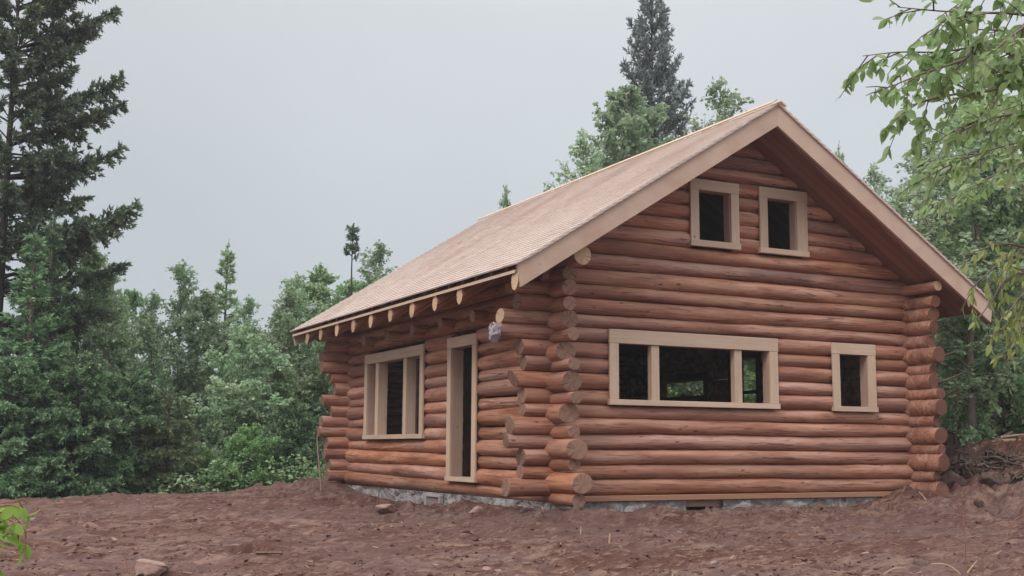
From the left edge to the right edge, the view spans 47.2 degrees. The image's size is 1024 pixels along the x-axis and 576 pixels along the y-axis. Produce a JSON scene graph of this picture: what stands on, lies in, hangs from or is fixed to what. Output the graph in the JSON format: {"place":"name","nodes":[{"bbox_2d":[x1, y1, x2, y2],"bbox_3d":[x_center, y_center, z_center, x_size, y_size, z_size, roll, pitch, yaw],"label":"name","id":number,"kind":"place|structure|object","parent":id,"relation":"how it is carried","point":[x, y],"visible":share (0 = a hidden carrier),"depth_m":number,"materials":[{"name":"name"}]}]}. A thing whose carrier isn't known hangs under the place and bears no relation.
{"place":"outdoors","nodes":[
{"label":"outdoors","id":0,"kind":"place"},
{"bbox_2d":[497,183,510,209],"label":"birch tree","id":1,"kind":"object","parent":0,"point":[505,200],"visible":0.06,"depth_m":31.70,"materials":[{"name":"green plant"}]},
{"bbox_2d":[0,426,1023,575],"bbox_3d":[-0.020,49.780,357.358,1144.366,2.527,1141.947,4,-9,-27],"label":"ground","id":2,"kind":"structure","parent":0,"point":[348,501],"depth_m":12.77,"materials":[{"name":"red soil"}]},
{"bbox_2d":[0,497,40,575],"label":"leafy sprout","id":3,"kind":"object","parent":2,"relation":"on","point":[7,514],"visible":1,"depth_m":3.71,"materials":[{"name":"green plant"}]},
{"bbox_2d":[0,348,84,499],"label":"fir tree","id":4,"kind":"object","parent":2,"relation":"on","point":[20,380],"visible":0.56,"depth_m":21.12,"materials":[{"name":"green plant"}]},
{"bbox_2d":[0,222,90,498],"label":"fir tree","id":5,"kind":"object","parent":2,"relation":"on","point":[29,256],"visible":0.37,"depth_m":22.23,"materials":[{"name":"green plant"}]},
{"bbox_2d":[0,214,94,494],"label":"fir tree","id":6,"kind":"object","parent":2,"relation":"on","point":[59,267],"visible":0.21,"depth_m":23.04,"materials":[{"name":"green plant"}]},
{"bbox_2d":[1,342,138,499],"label":"fir tree","id":7,"kind":"object","parent":2,"relation":"on","point":[95,401],"visible":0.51,"depth_m":21.70,"materials":[{"name":"green plant"}]},
{"bbox_2d":[0,0,143,467],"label":"spruce tree","id":8,"kind":"object","parent":2,"relation":"on","point":[38,194],"visible":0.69,"depth_m":24.36,"materials":[{"name":"green plant"}]},
{"bbox_2d":[43,246,142,497],"bbox_3d":[-9.096,2.214,25.448,2.970,6.315,2.858,4,-9,-27],"label":"aspen tree","id":9,"kind":"object","parent":2,"relation":"on","point":[88,267],"visible":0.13,"depth_m":25.55,"materials":[{"name":"green plant"}]},
{"bbox_2d":[75,275,152,481],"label":"birch tree","id":10,"kind":"object","parent":2,"relation":"on","point":[119,316],"visible":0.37,"depth_m":24.32,"materials":[{"name":"green plant"}]},
{"bbox_2d":[82,287,171,446],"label":"aspen tree","id":11,"kind":"object","parent":2,"relation":"on","point":[134,297],"visible":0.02,"depth_m":27.10,"materials":[{"name":"green plant"}]},
{"bbox_2d":[75,365,179,495],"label":"fir tree","id":12,"kind":"object","parent":2,"relation":"on","point":[125,392],"visible":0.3,"depth_m":22.58,"materials":[{"name":"green plant"}]},
{"bbox_2d":[120,289,174,480],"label":"birch tree","id":13,"kind":"object","parent":2,"relation":"on","point":[155,300],"visible":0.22,"depth_m":26.86,"materials":[{"name":"green plant"}]},
{"bbox_2d":[135,559,168,575],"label":"rock","id":14,"kind":"object","parent":2,"relation":"on","point":[147,567],"visible":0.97,"depth_m":9.80,"materials":[{"name":"beige stone"}]},
{"bbox_2d":[129,312,186,484],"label":"birch tree","id":15,"kind":"object","parent":2,"relation":"on","point":[156,353],"visible":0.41,"depth_m":25.36,"materials":[{"name":"green plant"}]},
{"bbox_2d":[126,382,207,493],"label":"fir tree","id":16,"kind":"object","parent":2,"relation":"on","point":[180,448],"visible":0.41,"depth_m":22.66,"materials":[{"name":"green plant"}]},
{"bbox_2d":[146,259,219,478],"bbox_3d":[-7.652,2.358,27.258,1.893,6.086,2.038,6,-9,-33],"label":"birch tree","id":17,"kind":"object","parent":2,"relation":"on","point":[180,272],"visible":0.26,"depth_m":27.23,"materials":[{"name":"green plant"}]},
{"bbox_2d":[158,288,241,493],"bbox_3d":[-6.964,2.547,25.882,2.037,5.255,1.970,5,-9,-28],"label":"birch tree","id":18,"kind":"object","parent":2,"relation":"on","point":[206,331],"visible":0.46,"depth_m":26.12,"materials":[{"name":"green plant"}]},
{"bbox_2d":[157,241,252,489],"bbox_3d":[-6.963,2.389,28.465,3.349,7.280,3.182,-3,-8,20],"label":"spruce tree","id":19,"kind":"object","parent":2,"relation":"on","point":[225,265],"visible":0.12,"depth_m":28.70,"materials":[{"name":"green plant"}]},
{"bbox_2d":[181,447,235,491],"bbox_3d":[-5.964,3.787,22.943,1.063,1.348,1.306,4,-9,-26],"label":"bush","id":20,"kind":"object","parent":2,"relation":"on","point":[207,461],"visible":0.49,"depth_m":22.84,"materials":[{"name":"green plant"}]},
{"bbox_2d":[170,321,309,491],"bbox_3d":[-5.796,2.961,24.658,3.070,4.539,2.685,3,-8,-17],"label":"aspen tree","id":21,"kind":"object","parent":2,"relation":"on","point":[242,380],"visible":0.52,"depth_m":24.67,"materials":[{"name":"green plant"}]},
{"bbox_2d":[214,294,272,448],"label":"birch tree","id":22,"kind":"object","parent":2,"relation":"on","point":[249,305],"visible":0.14,"depth_m":27.49,"materials":[{"name":"green plant"}]},
{"bbox_2d":[205,422,285,491],"bbox_3d":[-5.304,3.679,23.508,1.566,1.985,1.924,-7,-10,41],"label":"bush","id":23,"kind":"object","parent":2,"relation":"on","point":[246,445],"visible":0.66,"depth_m":23.34,"materials":[{"name":"green plant"}]},
{"bbox_2d":[247,308,287,465],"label":"birch tree","id":24,"kind":"object","parent":2,"relation":"on","point":[267,342],"visible":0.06,"depth_m":28.05,"materials":[{"name":"green plant"}]},
{"bbox_2d":[248,355,310,481],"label":"aspen tree","id":25,"kind":"object","parent":2,"relation":"on","point":[283,393],"visible":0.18,"depth_m":25.29,"materials":[{"name":"green plant"}]},
{"bbox_2d":[249,287,319,460],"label":"birch tree","id":26,"kind":"object","parent":2,"relation":"on","point":[286,323],"visible":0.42,"depth_m":26.81,"materials":[{"name":"green plant"}]},
{"bbox_2d":[264,287,326,461],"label":"aspen tree","id":27,"kind":"object","parent":2,"relation":"on","point":[316,343],"visible":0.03,"depth_m":28.50,"materials":[{"name":"green plant"}]},
{"bbox_2d":[260,271,332,472],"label":"birch tree","id":28,"kind":"object","parent":2,"relation":"on","point":[292,283],"visible":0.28,"depth_m":27.45,"materials":[{"name":"green plant"}]},
{"bbox_2d":[268,398,325,484],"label":"fir tree","id":29,"kind":"object","parent":2,"relation":"on","point":[299,421],"visible":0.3,"depth_m":24.11,"materials":[{"name":"green plant"}]},
{"bbox_2d":[316,435,322,490],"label":"bare sapling","id":30,"kind":"object","parent":2,"relation":"on","point":[320,478],"visible":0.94,"depth_m":20.59,"materials":[{"name":"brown wood"}]},
{"bbox_2d":[298,262,346,412],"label":"aspen tree","id":31,"kind":"object","parent":2,"relation":"on","point":[321,279],"visible":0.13,"depth_m":30.12,"materials":[{"name":"green plant"}]},
{"bbox_2d":[295,342,349,483],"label":"aspen tree","id":32,"kind":"object","parent":2,"relation":"on","point":[323,380],"visible":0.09,"depth_m":27.13,"materials":[{"name":"green plant"}]},
{"bbox_2d":[329,223,360,415],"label":"spruce tree","id":33,"kind":"object","parent":2,"relation":"on","point":[353,230],"visible":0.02,"depth_m":31.88,"materials":[{"name":"green plant"}]},
{"bbox_2d":[334,277,379,297],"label":"aspen tree","id":34,"kind":"object","parent":2,"relation":"on","point":[341,288],"visible":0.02,"depth_m":32.99,"materials":[{"name":"green plant"}]},
{"bbox_2d":[352,239,397,294],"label":"birch tree","id":35,"kind":"object","parent":2,"relation":"on","point":[378,253],"visible":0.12,"depth_m":33.89,"materials":[{"name":"green plant"}]},
{"bbox_2d":[375,504,395,512],"bbox_3d":[-1.693,2.942,15.616,0.282,0.131,0.384,-1,-8,7],"label":"rock","id":36,"kind":"object","parent":2,"relation":"on","point":[387,508],"visible":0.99,"depth_m":15.50,"materials":[{"name":"brown stone"}]},
{"bbox_2d":[469,506,483,513],"bbox_3d":[-0.455,2.882,15.041,0.240,0.160,0.164,4,-9,-27],"label":"rock","id":37,"kind":"object","parent":2,"relation":"on","point":[475,509],"visible":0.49,"depth_m":14.98,"materials":[{"name":"stone"}]},
{"bbox_2d":[482,566,491,571],"bbox_3d":[-0.229,2.554,10.590,0.099,0.069,0.067,1,-8,-6],"label":"rock","id":38,"kind":"object","parent":2,"relation":"on","point":[487,568],"visible":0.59,"depth_m":10.57,"materials":[{"name":"beige stone"}]},
{"bbox_2d":[0,433,1023,575],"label":"soil clods","id":39,"kind":"object","parent":2,"relation":"on","point":[775,573],"visible":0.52,"depth_m":11.42,"materials":[{"name":"brown soil"}]},
{"bbox_2d":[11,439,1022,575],"bbox_3d":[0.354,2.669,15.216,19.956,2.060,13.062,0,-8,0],"label":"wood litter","id":40,"kind":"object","parent":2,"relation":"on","point":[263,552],"visible":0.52,"depth_m":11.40,"materials":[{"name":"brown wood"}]},
{"bbox_2d":[543,127,604,193],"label":"birch tree","id":41,"kind":"object","parent":2,"relation":"on","point":[583,145],"visible":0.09,"depth_m":29.87,"materials":[{"name":"green plant"}]},
{"bbox_2d":[571,543,588,547],"bbox_3d":[0.677,2.569,11.633,0.189,0.072,0.122,4,-9,-27],"label":"rock","id":42,"kind":"object","parent":2,"relation":"on","point":[581,545],"visible":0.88,"depth_m":11.60,"materials":[{"name":"stone"}]},
{"bbox_2d":[150,399,1023,493],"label":"undergrowth","id":43,"kind":"object","parent":2,"relation":"on","point":[231,486],"visible":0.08,"depth_m":22.77,"materials":[{"name":"green plant"}]},
{"bbox_2d":[572,81,700,396],"bbox_3d":[2.673,-0.180,30.794,5.083,11.292,5.057,1,-8,-6],"label":"birch tree","id":44,"kind":"object","parent":2,"relation":"on","point":[624,104],"visible":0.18,"depth_m":31.78,"materials":[{"name":"green plant"}]},
{"bbox_2d":[289,99,991,511],"bbox_3d":[1.514,1.088,19.822,8.119,6.312,9.414,4,-9,-27],"label":"log cabin","id":45,"kind":"object","parent":2,"relation":"on","point":[809,273],"visible":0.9,"depth_m":16.65,"materials":[{"name":"brown wood"}]},
{"bbox_2d":[362,344,432,438],"bbox_3d":[-1.923,1.787,19.651,0.245,1.484,2.724,4,-9,-27],"label":"window","id":46,"kind":"structure","parent":45,"relation":"in","point":[376,365],"depth_m":19.79,"materials":[{"name":"beige wood"}]},
{"bbox_2d":[444,333,484,482],"bbox_3d":[-0.666,1.760,17.131,0.225,2.120,1.035,4,-9,-27],"label":"doorway","id":47,"kind":"structure","parent":45,"relation":"in","point":[456,346],"depth_m":17.38,"materials":[{"name":"beige wood"}]},
{"bbox_2d":[489,322,501,342],"bbox_3d":[-0.228,0.560,14.665,0.133,0.264,0.220,4,-9,-27],"label":"plastic scrap","id":48,"kind":"object","parent":45,"relation":"attached to","point":[494,333],"visible":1,"depth_m":14.62,"materials":[{"name":"white plastic"}]},
{"bbox_2d":[659,372,711,401],"bbox_3d":[3.364,1.974,22.834,0.264,0.560,1.840,4,-9,-27],"label":"window","id":49,"kind":"structure","parent":45,"relation":"in","point":[704,376],"depth_m":22.54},
{"bbox_2d":[607,329,780,408],"bbox_3d":[2.478,1.121,15.894,2.799,0.989,0.165,4,-9,-27],"label":"window","id":50,"kind":"structure","parent":45,"relation":"in","point":[768,347],"depth_m":15.86,"materials":[{"name":"beige wood"}]},
{"bbox_2d":[689,178,740,250],"bbox_3d":[2.796,-1.019,16.356,0.851,0.947,0.185,4,-9,-27],"label":"window","id":51,"kind":"structure","parent":45,"relation":"in","point":[729,191],"depth_m":16.36,"materials":[{"name":"beige wood"}]},
{"bbox_2d":[727,351,762,402],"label":"wall","id":52,"kind":"structure","parent":45,"relation":"in","point":[749,355],"depth_m":20.85,"materials":[{"name":"wood"}]},
{"bbox_2d":[758,186,809,257],"bbox_3d":[3.879,-0.940,16.901,0.890,0.960,0.185,4,-9,-27],"label":"window","id":53,"kind":"structure","parent":45,"relation":"in","point":[797,200],"depth_m":16.92,"materials":[{"name":"beige wood"}]},
{"bbox_2d":[830,342,878,411],"bbox_3d":[4.974,1.316,17.158,0.846,0.993,0.185,4,-9,-27],"label":"window","id":54,"kind":"structure","parent":45,"relation":"in","point":[866,353],"depth_m":17.18,"materials":[{"name":"beige wood"}]},
{"bbox_2d":[618,0,701,396],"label":"spruce tree","id":55,"kind":"object","parent":2,"relation":"on","point":[644,74],"visible":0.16,"depth_m":34.80,"materials":[{"name":"green plant"}]},
{"bbox_2d":[667,379,755,398],"bbox_3d":[5.349,3.670,33.063,5.438,4.596,6.682,4,-9,-23],"label":"bush","id":56,"kind":"object","parent":2,"relation":"on","point":[677,395],"depth_m":32.11,"materials":[{"name":"green plant"}]},
{"bbox_2d":[671,76,753,395],"bbox_3d":[5.645,-0.399,31.236,3.842,11.216,4.256,5,-9,-31],"label":"birch tree","id":57,"kind":"object","parent":2,"relation":"on","point":[725,101],"visible":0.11,"depth_m":32.15,"materials":[{"name":"green plant"}]},
{"bbox_2d":[743,360,755,402],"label":"aspen tree","id":58,"kind":"object","parent":2,"relation":"on","point":[749,377],"visible":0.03,"depth_m":27.62,"materials":[{"name":"green plant"}]},
{"bbox_2d":[834,140,844,162],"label":"spruce tree","id":59,"kind":"object","parent":2,"relation":"on","point":[842,156],"depth_m":33.80,"materials":[{"name":"green plant"}]},
{"bbox_2d":[863,162,893,208],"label":"birch tree","id":60,"kind":"object","parent":2,"relation":"on","point":[872,173],"visible":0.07,"depth_m":27.71,"materials":[{"name":"green plant"}]},
{"bbox_2d":[887,193,914,225],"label":"birch tree","id":61,"kind":"object","parent":2,"relation":"on","point":[900,199],"visible":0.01,"depth_m":24.80,"materials":[{"name":"green plant"}]},
{"bbox_2d":[912,560,926,565],"bbox_3d":[3.695,2.525,10.585,0.105,0.133,0.153,4,-8,-23],"label":"rock","id":62,"kind":"object","parent":2,"relation":"on","point":[920,562],"visible":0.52,"depth_m":10.56,"materials":[{"name":"brown stone"}]},
{"bbox_2d":[875,143,981,427],"bbox_3d":[8.964,0.082,24.364,3.043,6.345,3.370,-2,-8,18],"label":"aspen tree","id":63,"kind":"object","parent":2,"relation":"on","point":[905,165],"visible":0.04,"depth_m":24.42,"materials":[{"name":"green plant"}]},
{"bbox_2d":[834,0,1023,240],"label":"leafy tree","id":64,"kind":"object","parent":2,"relation":"on","point":[982,57],"visible":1,"depth_m":3.83,"materials":[{"name":"green plant"}]},
{"bbox_2d":[931,563,960,573],"bbox_3d":[3.769,2.445,10.140,0.275,0.121,0.020,0,-8,0],"label":"twig","id":65,"kind":"object","parent":2,"relation":"on","point":[954,569],"visible":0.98,"depth_m":10.14,"materials":[{"name":"wood"}]},
{"bbox_2d":[942,470,966,489],"bbox_3d":[6.746,2.947,17.912,0.415,0.310,0.302,4,-9,-27],"label":"rock","id":66,"kind":"object","parent":2,"relation":"on","point":[950,478],"visible":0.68,"depth_m":17.80,"materials":[{"name":"stone"}]},
{"bbox_2d":[886,151,1023,427],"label":"birch tree","id":67,"kind":"object","parent":2,"relation":"on","point":[924,226],"visible":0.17,"depth_m":19.49,"materials":[{"name":"green plant"}]},
{"bbox_2d":[925,244,985,430],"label":"aspen tree","id":68,"kind":"object","parent":2,"relation":"on","point":[948,371],"depth_m":22.86,"materials":[{"name":"green plant"}]},
{"bbox_2d":[938,259,975,442],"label":"birch tree","id":69,"kind":"object","parent":2,"relation":"on","point":[949,416],"visible":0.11,"depth_m":21.08,"materials":[{"name":"green plant"}]},
{"bbox_2d":[960,514,972,572],"bbox_3d":[4.060,2.275,10.442,0.109,0.562,0.010,0,-8,3],"label":"dry stalk","id":70,"kind":"object","parent":2,"relation":"on","point":[965,545],"visible":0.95,"depth_m":10.44,"materials":[{"name":"brown plant"}]},
{"bbox_2d":[922,100,1023,442],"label":"birch tree","id":71,"kind":"object","parent":2,"relation":"on","point":[980,210],"visible":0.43,"depth_m":19.77,"materials":[{"name":"green plant"}]},
{"bbox_2d":[938,448,1016,480],"bbox_3d":[7.045,2.961,18.253,1.001,0.920,1.394,4,-9,-27],"label":"root heap","id":72,"kind":"object","parent":2,"relation":"on","point":[963,465],"visible":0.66,"depth_m":18.20,"materials":[{"name":"brown wood"}]},
{"bbox_2d":[973,498,983,507],"bbox_3d":[6.641,3.056,16.644,0.129,0.129,0.120,4,-9,-27],"label":"rock","id":73,"kind":"object","parent":2,"relation":"on","point":[978,502],"visible":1,"depth_m":16.60,"materials":[{"name":"brown stone"}]},
{"bbox_2d":[935,84,1023,445],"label":"aspen tree","id":74,"kind":"object","parent":2,"relation":"on","point":[1013,215],"visible":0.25,"depth_m":20.35,"materials":[{"name":"green plant"}]},
{"bbox_2d":[935,75,1023,422],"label":"aspen tree","id":75,"kind":"object","parent":2,"relation":"on","point":[963,83],"visible":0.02,"depth_m":23.40,"materials":[{"name":"green plant"}]},
{"bbox_2d":[982,536,994,574],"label":"dry stalk","id":76,"kind":"object","parent":2,"relation":"on","point":[982,555],"visible":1,"depth_m":10.39,"materials":[{"name":"brown plant"}]},
{"bbox_2d":[959,178,1023,395],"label":"leafy sapling","id":77,"kind":"object","parent":2,"relation":"on","point":[1017,335],"visible":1,"depth_m":4.92,"materials":[{"name":"green plant"}]},
{"bbox_2d":[978,472,1005,485],"bbox_3d":[7.190,2.870,17.556,0.444,0.229,0.285,4,-9,-27],"label":"rock","id":78,"kind":"object","parent":2,"relation":"on","point":[990,478],"visible":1,"depth_m":17.45,"materials":[{"name":"stone"}]},
{"bbox_2d":[971,431,1012,450],"bbox_3d":[8.091,2.585,19.711,1.388,0.374,0.090,7,-10,-41],"label":"fallen pole","id":79,"kind":"object","parent":2,"relation":"on","point":[994,440],"visible":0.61,"depth_m":19.78,"materials":[{"name":"brown wood"}]},
{"bbox_2d":[979,314,1008,409],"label":"fir tree","id":80,"kind":"object","parent":2,"relation":"on","point":[987,369],"visible":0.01,"depth_m":22.36,"materials":[{"name":"green plant"}]},
{"bbox_2d":[966,442,1023,474],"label":"root heap","id":81,"kind":"object","parent":2,"relation":"on","point":[1008,459],"visible":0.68,"depth_m":18.53,"materials":[{"name":"brown wood"}]},
{"bbox_2d":[983,331,1023,439],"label":"fir tree","id":82,"kind":"object","parent":2,"relation":"on","point":[1007,406],"visible":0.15,"depth_m":20.78,"materials":[{"name":"green plant"}]},
{"bbox_2d":[996,438,1015,442],"bbox_3d":[8.358,2.517,19.363,0.847,0.122,0.100,4,-8,-22],"label":"fallen pole","id":83,"kind":"object","parent":2,"relation":"on","point":[1005,440],"visible":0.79,"depth_m":19.24,"materials":[{"name":"wood"}]},
{"bbox_2d":[999,434,1023,438],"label":"fallen pole","id":84,"kind":"object","parent":2,"relation":"on","point":[1009,436],"visible":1,"depth_m":19.26,"materials":[{"name":"brown wood"}]},
{"bbox_2d":[1002,469,1023,483],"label":"root heap","id":85,"kind":"object","parent":2,"relation":"on","point":[1015,477],"visible":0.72,"depth_m":17.53,"materials":[{"name":"brown wood"}]},
{"bbox_2d":[1006,515,1023,536],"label":"dry stalk","id":86,"kind":"object","parent":2,"relation":"on","point":[1012,525],"visible":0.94,"depth_m":12.42,"materials":[{"name":"beige plant"}]},
{"bbox_2d":[0,0,1023,415],"label":"sky","id":87,"kind":"structure","parent":0,"point":[269,129],"materials":[{"name":"grey"}]}
]}

